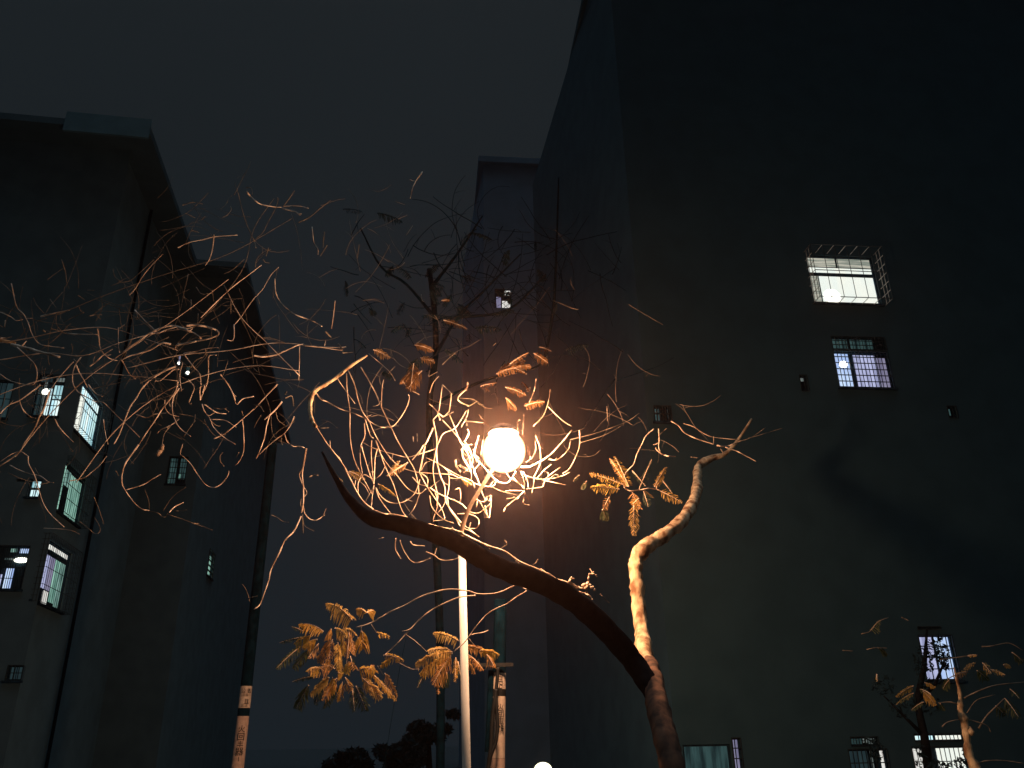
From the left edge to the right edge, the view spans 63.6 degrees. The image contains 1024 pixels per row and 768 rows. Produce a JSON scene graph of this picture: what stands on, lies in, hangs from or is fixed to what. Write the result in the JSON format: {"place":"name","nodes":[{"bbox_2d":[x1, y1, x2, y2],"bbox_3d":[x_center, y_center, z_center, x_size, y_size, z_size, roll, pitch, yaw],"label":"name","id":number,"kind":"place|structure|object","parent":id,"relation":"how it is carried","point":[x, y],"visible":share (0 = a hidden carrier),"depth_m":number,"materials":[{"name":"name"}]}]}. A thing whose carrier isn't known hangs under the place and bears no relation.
{"place":"outdoors","nodes":[
{"label":"outdoors","id":0,"kind":"place"},
{"bbox_2d":[0,111,290,767],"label":"apartment block","id":1,"kind":"structure","parent":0,"point":[123,632],"depth_m":34.11,"materials":[{"name":"concrete"}]},
{"bbox_2d":[0,380,14,419],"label":"window","id":2,"kind":"structure","parent":1,"relation":"in","point":[5,385],"depth_m":29.09,"materials":[{"name":"glass"}]},
{"bbox_2d":[1,665,23,682],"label":"window","id":3,"kind":"structure","parent":1,"relation":"in","point":[18,671],"depth_m":25.68,"materials":[{"name":"glass"}]},
{"bbox_2d":[0,545,29,591],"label":"window","id":4,"kind":"structure","parent":1,"relation":"in","point":[13,558],"depth_m":26.90,"materials":[{"name":"glass"}]},
{"bbox_2d":[23,479,42,498],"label":"window","id":5,"kind":"structure","parent":1,"relation":"in","point":[32,494],"depth_m":27.96,"materials":[{"name":"glass"}]},
{"bbox_2d":[27,373,65,418],"bbox_3d":[-16.417,0.435,29.243,1.020,1.666,0.263,3,-24,-9],"label":"window","id":6,"kind":"structure","parent":1,"relation":"in","point":[56,390],"depth_m":29.28,"materials":[{"name":"glass"}]},
{"bbox_2d":[29,533,82,614],"bbox_3d":[-15.720,6.580,28.395,0.482,2.219,3.172,3,-24,-9],"label":"window","id":7,"kind":"structure","parent":1,"relation":"in","point":[56,566],"depth_m":28.65,"materials":[{"name":"glass"}]},
{"bbox_2d":[56,455,95,528],"bbox_3d":[-15.802,3.936,29.719,0.462,1.938,2.834,3,-24,-9],"label":"window","id":8,"kind":"structure","parent":1,"relation":"in","point":[71,493],"depth_m":29.87,"materials":[{"name":"glass"}]},
{"bbox_2d":[73,372,113,454],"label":"window","id":9,"kind":"structure","parent":1,"relation":"in","point":[87,423],"depth_m":31.14,"materials":[{"name":"glass"}]},
{"bbox_2d":[164,456,188,485],"bbox_3d":[-15.730,4.092,38.774,0.958,1.419,0.255,3,-24,-9],"label":"window","id":10,"kind":"structure","parent":1,"relation":"in","point":[177,469],"depth_m":38.81,"materials":[{"name":"glass"}]},
{"bbox_2d":[175,354,181,366],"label":"window","id":11,"kind":"structure","parent":1,"relation":"in","point":[178,361],"depth_m":40.90,"materials":[{"name":"glass"}]},
{"bbox_2d":[182,365,190,377],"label":"window","id":12,"kind":"structure","parent":1,"relation":"in","point":[187,370],"depth_m":40.75,"materials":[{"name":"glass"}]},
{"bbox_2d":[206,548,215,580],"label":"window","id":13,"kind":"structure","parent":1,"relation":"in","point":[210,560],"depth_m":43.24,"materials":[{"name":"glass"}]},
{"bbox_2d":[0,0,580,749],"label":"sky","id":14,"kind":"structure","parent":0,"point":[323,99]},
{"bbox_2d":[244,747,460,767],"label":"ground","id":15,"kind":"structure","parent":0,"point":[298,758],"depth_m":106.42,"materials":[{"name":"black"}]},
{"bbox_2d":[0,162,423,608],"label":"bare tree","id":16,"kind":"object","parent":15,"relation":"on","point":[154,332],"visible":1,"depth_m":14.23,"materials":[{"name":"brown plant"}]},
{"bbox_2d":[231,415,279,767],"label":"utility pole","id":17,"kind":"object","parent":15,"relation":"on","point":[240,740],"visible":1,"depth_m":18.46,"materials":[{"name":"concrete"}]},
{"bbox_2d":[321,745,375,767],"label":"tree","id":18,"kind":"object","parent":15,"relation":"on","point":[350,758],"visible":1,"depth_m":38.85,"materials":[{"name":"black plant"}]},
{"bbox_2d":[371,733,426,767],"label":"tree","id":19,"kind":"object","parent":15,"relation":"on","point":[403,753],"visible":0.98,"depth_m":39.89,"materials":[{"name":"green plant"}]},
{"bbox_2d":[405,707,460,767],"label":"tree","id":20,"kind":"object","parent":15,"relation":"on","point":[424,733],"visible":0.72,"depth_m":42.13,"materials":[{"name":"green plant"}]},
{"bbox_2d":[458,423,518,767],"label":"street lamp","id":21,"kind":"object","parent":15,"relation":"on","point":[503,431],"visible":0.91,"depth_m":11.57,"materials":[{"name":"white metal"}]},
{"bbox_2d":[476,598,512,767],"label":"utility pole","id":22,"kind":"object","parent":15,"relation":"on","point":[495,724],"visible":1,"depth_m":13.92,"materials":[{"name":"concrete"}]},
{"bbox_2d":[330,177,670,767],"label":"feathery tree","id":23,"kind":"object","parent":15,"relation":"on","point":[440,702],"visible":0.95,"depth_m":19.41,"materials":[{"name":"brown plant"}]},
{"bbox_2d":[275,233,781,767],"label":"leaning tree","id":24,"kind":"object","parent":15,"relation":"on","point":[637,659],"visible":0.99,"depth_m":11.90,"materials":[{"name":"brown plant"}]},
{"bbox_2d":[534,762,551,767],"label":"garden lamp","id":25,"kind":"object","parent":15,"relation":"on","point":[542,765],"visible":1,"depth_m":21.65,"materials":[{"name":"glass"}]},
{"bbox_2d":[861,630,967,767],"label":"leafy tree","id":26,"kind":"object","parent":15,"relation":"on","point":[928,761],"visible":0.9,"depth_m":17.61,"materials":[{"name":"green plant"}]},
{"bbox_2d":[842,617,1023,767],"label":"young tree","id":27,"kind":"object","parent":15,"relation":"on","point":[968,732],"visible":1,"depth_m":13.93,"materials":[{"name":"brown plant"}]},
{"bbox_2d":[384,640,405,765],"bbox_3d":[-2.256,6.211,15.853,0.366,2.557,0.010,-1,-23,0],"label":"stay wire","id":28,"kind":"object","parent":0,"point":[393,706],"visible":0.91,"depth_m":15.84,"materials":[{"name":"metal"}]},
{"bbox_2d":[459,156,550,767],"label":"apartment block","id":29,"kind":"structure","parent":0,"point":[517,526],"depth_m":53.44,"materials":[{"name":"grey concrete"}]},
{"bbox_2d":[495,289,510,307],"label":"window","id":30,"kind":"structure","parent":29,"relation":"in","point":[500,300],"depth_m":57.17,"materials":[{"name":"white glass"}]},
{"bbox_2d":[533,0,1023,767],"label":"apartment block","id":31,"kind":"structure","parent":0,"point":[809,214],"depth_m":27.11,"materials":[{"name":"concrete"}]},
{"bbox_2d":[653,405,674,423],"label":"window","id":32,"kind":"structure","parent":31,"relation":"in","point":[662,414],"depth_m":25.01,"materials":[{"name":"glass"}]},
{"bbox_2d":[683,744,731,767],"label":"window","id":33,"kind":"structure","parent":31,"relation":"in","point":[711,755],"depth_m":21.38,"materials":[{"name":"teal glass"}]},
{"bbox_2d":[731,737,743,767],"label":"window","id":34,"kind":"structure","parent":31,"relation":"in","point":[736,742],"depth_m":21.43,"materials":[{"name":"glass"}]},
{"bbox_2d":[799,374,809,391],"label":"window","id":35,"kind":"structure","parent":31,"relation":"in","point":[803,381],"depth_m":25.95,"materials":[{"name":"glass"}]},
{"bbox_2d":[803,243,892,306],"bbox_3d":[11.090,-3.572,27.388,2.475,1.992,0.714,1,-24,-5],"label":"window","id":36,"kind":"structure","parent":31,"relation":"in","point":[845,281],"depth_m":27.61,"materials":[{"name":"glass"}]},
{"bbox_2d":[831,336,887,350],"bbox_3d":[11.188,-1.288,26.695,1.833,0.477,0.185,1,-24,-5],"label":"window","id":37,"kind":"structure","parent":31,"relation":"in","point":[838,342],"depth_m":26.71,"materials":[{"name":"glass"}]},
{"bbox_2d":[850,736,878,746],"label":"window","id":38,"kind":"structure","parent":31,"relation":"in","point":[855,741],"depth_m":21.81,"materials":[{"name":"glass"}]},
{"bbox_2d":[833,350,898,390],"bbox_3d":[11.185,-0.422,26.281,1.937,1.355,0.255,1,-24,-5],"label":"window","id":39,"kind":"structure","parent":31,"relation":"in","point":[856,370],"depth_m":26.32,"materials":[{"name":"glass"}]},
{"bbox_2d":[848,748,890,767],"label":"window","id":40,"kind":"structure","parent":31,"relation":"in","point":[858,758],"depth_m":21.69,"materials":[{"name":"glass"}]},
{"bbox_2d":[917,626,941,629],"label":"window","id":41,"kind":"structure","parent":31,"relation":"in","point":[919,627],"depth_m":23.13,"materials":[{"name":"metal"}]},
{"bbox_2d":[914,733,963,741],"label":"window","id":42,"kind":"structure","parent":31,"relation":"in","point":[933,737],"depth_m":22.05,"materials":[{"name":"glass"}]},
{"bbox_2d":[911,746,968,767],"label":"window","id":43,"kind":"structure","parent":31,"relation":"in","point":[947,754],"depth_m":21.90,"materials":[{"name":"glass"}]},
{"bbox_2d":[918,634,965,682],"bbox_3d":[11.821,7.606,22.857,1.103,1.282,0.255,1,-24,-5],"label":"window","id":44,"kind":"structure","parent":31,"relation":"in","point":[946,640],"depth_m":22.91,"materials":[{"name":"glass"}]},
{"bbox_2d":[947,405,958,417],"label":"window","id":45,"kind":"structure","parent":31,"relation":"in","point":[951,410],"depth_m":26.02,"materials":[{"name":"glass"}]}
]}

